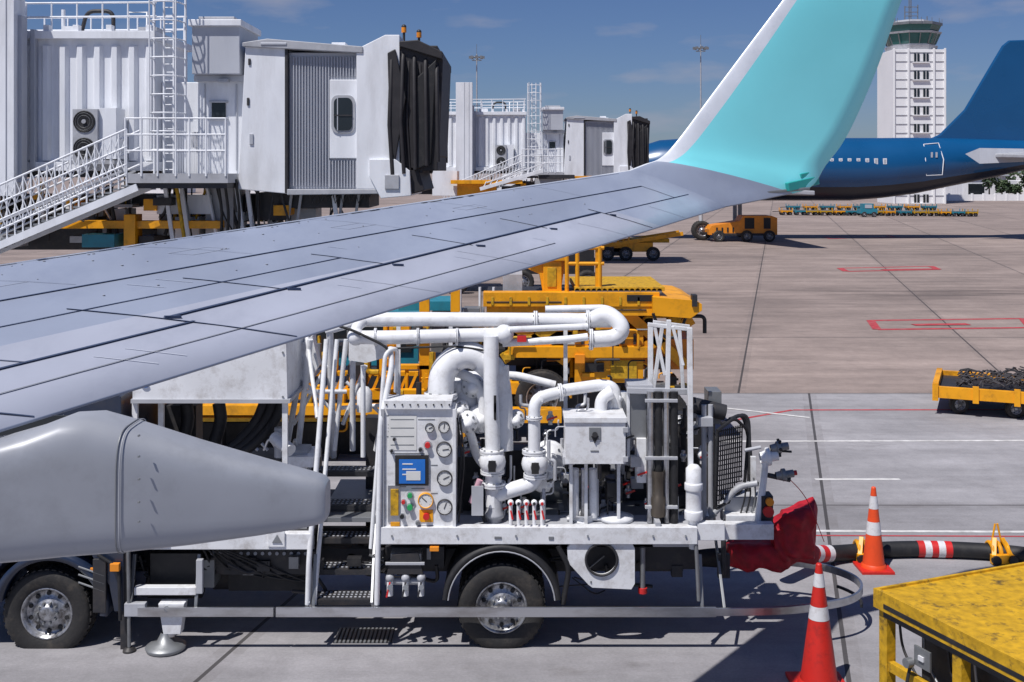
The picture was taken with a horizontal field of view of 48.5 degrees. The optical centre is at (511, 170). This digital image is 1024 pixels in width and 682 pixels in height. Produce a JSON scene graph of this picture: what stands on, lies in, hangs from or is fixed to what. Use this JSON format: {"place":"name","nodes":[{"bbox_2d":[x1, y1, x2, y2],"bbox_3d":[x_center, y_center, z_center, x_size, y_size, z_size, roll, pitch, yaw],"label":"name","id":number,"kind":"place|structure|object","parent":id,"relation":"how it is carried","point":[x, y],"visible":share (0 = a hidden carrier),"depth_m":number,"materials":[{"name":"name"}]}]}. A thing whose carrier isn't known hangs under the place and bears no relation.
{"place":"outdoors","nodes":[
{"label":"outdoors","id":0,"kind":"place"},
{"bbox_2d":[0,0,901,562],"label":"airplane wing","id":1,"kind":"structure","parent":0,"point":[776,116],"depth_m":6.03,"materials":[{"name":"grey metal"}]},
{"bbox_2d":[0,174,1023,681],"bbox_3d":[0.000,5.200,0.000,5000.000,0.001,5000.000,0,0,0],"label":"ground","id":2,"kind":"structure","parent":0,"point":[790,310],"depth_m":20.08,"materials":[{"name":"concrete"}]},
{"bbox_2d":[0,0,450,253],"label":"jet bridge","id":3,"kind":"structure","parent":2,"relation":"on","point":[295,130],"depth_m":26.12,"materials":[{"name":"white paint"}]},
{"bbox_2d":[331,95,354,132],"bbox_3d":[-3.863,-1.299,26.018,0.537,0.866,0.065,0,0,0],"label":"cab window","id":4,"kind":"structure","parent":3,"relation":"in","point":[342,106],"depth_m":26.00,"materials":[{"name":"black glass"}]},
{"bbox_2d":[333,627,394,642],"bbox_3d":[-1.649,5.198,12.725,0.640,0.024,0.411,0,0,0],"label":"drain grate","id":5,"kind":"object","parent":2,"relation":"on","point":[364,635],"visible":1,"depth_m":12.72,"materials":[{"name":"black metal"}]},
{"bbox_2d":[0,305,862,656],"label":"fuel hydrant truck","id":6,"kind":"object","parent":2,"relation":"on","point":[498,519],"visible":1,"depth_m":12.58,"materials":[{"name":"metal"}]},
{"bbox_2d":[203,246,706,459],"bbox_3d":[-1.308,3.354,22.500,10.197,3.967,5.000,0,0,0],"label":"cargo loader","id":7,"kind":"object","parent":2,"relation":"on","point":[638,303],"visible":0.35,"depth_m":21.60,"materials":[{"name":"yellow paint"}]},
{"bbox_2d":[469,44,484,178],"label":"floodlight mast","id":8,"kind":"object","parent":2,"relation":"on","point":[476,56],"visible":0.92,"depth_m":189.90,"materials":[{"name":"metal"}]},
{"bbox_2d":[432,163,594,291],"bbox_3d":[0.478,2.426,49.225,7.749,5.557,2.550,0,0,0],"label":"service lift truck","id":9,"kind":"object","parent":2,"relation":"on","point":[448,183],"visible":0.19,"depth_m":48.30,"materials":[{"name":"yellow paint"}]},
{"bbox_2d":[420,82,649,197],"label":"jet bridge","id":10,"kind":"structure","parent":2,"relation":"on","point":[482,141],"depth_m":62.07,"materials":[{"name":"white paint"}]},
{"bbox_2d":[603,139,612,154],"bbox_3d":[5.237,-1.299,62.018,0.537,0.866,0.065,0,0,0],"label":"cab window","id":11,"kind":"structure","parent":10,"relation":"in","point":[607,143],"depth_m":62.00,"materials":[{"name":"black glass"}]},
{"bbox_2d":[602,230,682,260],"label":"belt loader","id":12,"kind":"object","parent":2,"relation":"on","point":[624,249],"visible":0.9,"depth_m":65.94,"materials":[{"name":"yellow paint"}]},
{"bbox_2d":[693,35,708,109],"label":"floodlight mast","id":13,"kind":"object","parent":2,"relation":"on","point":[700,48],"visible":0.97,"depth_m":189.91,"materials":[{"name":"grey metal"}]},
{"bbox_2d":[700,215,776,241],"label":"aircraft tow tractor","id":14,"kind":"object","parent":2,"relation":"on","point":[746,228],"visible":1,"depth_m":83.50,"materials":[{"name":"orange paint"}]},
{"bbox_2d":[772,208,792,214],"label":"cargo dolly","id":15,"kind":"object","parent":2,"relation":"on","point":[783,212],"visible":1,"depth_m":133.35,"materials":[{"name":"orange paint"}]},
{"bbox_2d":[780,204,800,209],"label":"cargo dolly","id":16,"kind":"object","parent":2,"relation":"on","point":[797,207],"visible":0.79,"depth_m":149.37,"materials":[{"name":"teal paint"}]},
{"bbox_2d":[793,208,805,214],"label":"cargo dolly","id":17,"kind":"object","parent":2,"relation":"on","point":[797,212],"visible":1,"depth_m":133.01,"materials":[{"name":"teal paint"}]},
{"bbox_2d":[802,205,817,209],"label":"cargo dolly","id":18,"kind":"object","parent":2,"relation":"on","point":[812,207],"visible":0.77,"depth_m":149.35,"materials":[{"name":"yellow paint"}]},
{"bbox_2d":[803,208,818,214],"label":"cargo dolly","id":19,"kind":"object","parent":2,"relation":"on","point":[813,212],"visible":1,"depth_m":132.69,"materials":[{"name":"yellow paint"}]},
{"bbox_2d":[785,562,844,681],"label":"traffic cone","id":20,"kind":"object","parent":2,"relation":"on","point":[818,663],"visible":1,"depth_m":11.38,"materials":[{"name":"orange plastic"}]},
{"bbox_2d":[817,208,832,215],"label":"cargo dolly","id":21,"kind":"object","parent":2,"relation":"on","point":[827,212],"visible":1,"depth_m":132.44,"materials":[{"name":"yellow paint"}]},
{"bbox_2d":[819,204,834,209],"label":"cargo dolly","id":22,"kind":"object","parent":2,"relation":"on","point":[825,207],"visible":0.71,"depth_m":149.34,"materials":[{"name":"teal paint"}]},
{"bbox_2d":[649,40,1023,239],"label":"parked airliner","id":23,"kind":"object","parent":2,"relation":"on","point":[980,136],"visible":0.42,"depth_m":86.61,"materials":[{"name":"blue paint"}]},
{"bbox_2d":[830,143,943,175],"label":"windows and door","id":24,"kind":"structure","parent":23,"relation":"in","point":[936,153],"depth_m":85.66,"materials":[{"name":"white paint"}]},
{"bbox_2d":[832,208,845,215],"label":"cargo dolly","id":25,"kind":"object","parent":2,"relation":"on","point":[837,212],"visible":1,"depth_m":132.17,"materials":[{"name":"yellow paint"}]},
{"bbox_2d":[836,204,851,209],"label":"cargo dolly","id":26,"kind":"object","parent":2,"relation":"on","point":[842,207],"visible":0.73,"depth_m":149.36,"materials":[{"name":"orange paint"}]},
{"bbox_2d":[841,208,857,215],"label":"cargo dolly","id":27,"kind":"object","parent":2,"relation":"on","point":[851,212],"visible":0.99,"depth_m":131.91,"materials":[{"name":"teal paint"}]},
{"bbox_2d":[857,203,877,216],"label":"baggage tractor","id":28,"kind":"object","parent":2,"relation":"on","point":[865,209],"visible":1,"depth_m":128.00,"materials":[{"name":"teal paint"}]},
{"bbox_2d":[722,235,1023,536],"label":"ground markings","id":29,"kind":"object","parent":2,"relation":"on","point":[873,324],"visible":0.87,"depth_m":21.92,"materials":[{"name":"red paint"}]},
{"bbox_2d":[853,486,894,574],"bbox_3d":[4.720,4.662,14.850,0.420,1.077,0.420,0,0,0],"label":"traffic cone","id":30,"kind":"object","parent":2,"relation":"on","point":[873,562],"visible":1,"depth_m":14.77,"materials":[{"name":"orange plastic"}]},
{"bbox_2d":[874,204,885,209],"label":"cargo dolly","id":31,"kind":"object","parent":2,"relation":"on","point":[880,207],"visible":0.55,"depth_m":149.34,"materials":[{"name":"yellow paint"}]},
{"bbox_2d":[877,208,883,215],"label":"cargo dolly","id":32,"kind":"object","parent":2,"relation":"on","point":[881,212],"visible":0.38,"depth_m":131.26,"materials":[{"name":"yellow paint"}]},
{"bbox_2d":[878,208,895,215],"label":"cargo dolly","id":33,"kind":"object","parent":2,"relation":"on","point":[887,212],"visible":1,"depth_m":131.03,"materials":[{"name":"yellow paint"}]},
{"bbox_2d":[887,204,902,209],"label":"cargo dolly","id":34,"kind":"object","parent":2,"relation":"on","point":[891,207],"visible":0.81,"depth_m":149.35,"materials":[{"name":"teal paint"}]},
{"bbox_2d":[891,208,911,215],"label":"cargo dolly","id":35,"kind":"object","parent":2,"relation":"on","point":[905,212],"visible":1,"depth_m":130.73,"materials":[{"name":"teal paint"}]},
{"bbox_2d":[877,0,946,203],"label":"control tower","id":36,"kind":"structure","parent":2,"relation":"on","point":[911,85],"depth_m":180.00,"materials":[{"name":"white concrete"}]},
{"bbox_2d":[912,53,929,203],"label":"tower windows","id":37,"kind":"structure","parent":36,"relation":"in","point":[916,55],"depth_m":179.85,"materials":[{"name":"black glass"}]},
{"bbox_2d":[904,204,919,209],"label":"cargo dolly","id":38,"kind":"object","parent":2,"relation":"on","point":[908,207],"visible":0.91,"depth_m":149.35,"materials":[{"name":"yellow paint"}]},
{"bbox_2d":[910,208,926,215],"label":"cargo dolly","id":39,"kind":"object","parent":2,"relation":"on","point":[920,213],"visible":1,"depth_m":130.32,"materials":[{"name":"yellow paint"}]},
{"bbox_2d":[816,523,1023,565],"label":"fuel hose","id":40,"kind":"object","parent":2,"relation":"on","point":[994,551],"visible":0.75,"depth_m":15.17,"materials":[{"name":"black rubber"}]},
{"bbox_2d":[921,204,936,209],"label":"cargo dolly","id":41,"kind":"object","parent":2,"relation":"on","point":[925,207],"visible":0.92,"depth_m":149.35,"materials":[{"name":"teal paint"}]},
{"bbox_2d":[922,208,938,215],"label":"cargo dolly","id":42,"kind":"object","parent":2,"relation":"on","point":[930,213],"visible":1,"depth_m":130.09,"materials":[{"name":"yellow paint"}]},
{"bbox_2d":[937,209,950,215],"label":"cargo dolly","id":43,"kind":"object","parent":2,"relation":"on","point":[944,213],"visible":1,"depth_m":129.71,"materials":[{"name":"orange paint"}]},
{"bbox_2d":[873,562,1023,681],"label":"ground power unit","id":44,"kind":"object","parent":2,"relation":"on","point":[968,626],"visible":1,"depth_m":9.35,"materials":[{"name":"yellow paint"}]},
{"bbox_2d":[947,209,965,216],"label":"cargo dolly","id":45,"kind":"object","parent":2,"relation":"on","point":[957,213],"visible":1,"depth_m":129.43,"materials":[{"name":"teal paint"}]},
{"bbox_2d":[962,209,977,216],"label":"cargo dolly","id":46,"kind":"object","parent":2,"relation":"on","point":[971,213],"visible":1,"depth_m":129.14,"materials":[{"name":"yellow paint"}]},
{"bbox_2d":[932,366,1023,417],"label":"cargo dolly","id":47,"kind":"object","parent":2,"relation":"on","point":[960,388],"visible":1,"depth_m":24.31,"materials":[{"name":"yellow paint"}]},
{"bbox_2d":[981,170,1023,193],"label":"distant tree row","id":48,"kind":"object","parent":2,"relation":"on","point":[1005,185],"visible":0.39,"depth_m":204.63,"materials":[{"name":"green plant"}]},
{"bbox_2d":[25,0,1023,172],"label":"sky","id":49,"kind":"structure","parent":0,"point":[591,58],"materials":[{"name":"blue"}]},
{"bbox_2d":[121,173,1022,192],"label":"airport building","id":50,"kind":"structure","parent":0,"point":[156,190],"depth_m":262.00,"materials":[{"name":"white concrete"}]},
{"bbox_2d":[946,175,1023,193],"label":"airport building","id":51,"kind":"structure","parent":0,"point":[975,187],"depth_m":212.00,"materials":[{"name":"white paint"}]},
{"bbox_2d":[946,193,1023,200],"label":"perimeter wall","id":52,"kind":"structure","parent":0,"point":[985,197],"depth_m":198.00,"materials":[{"name":"white concrete"}]}
]}

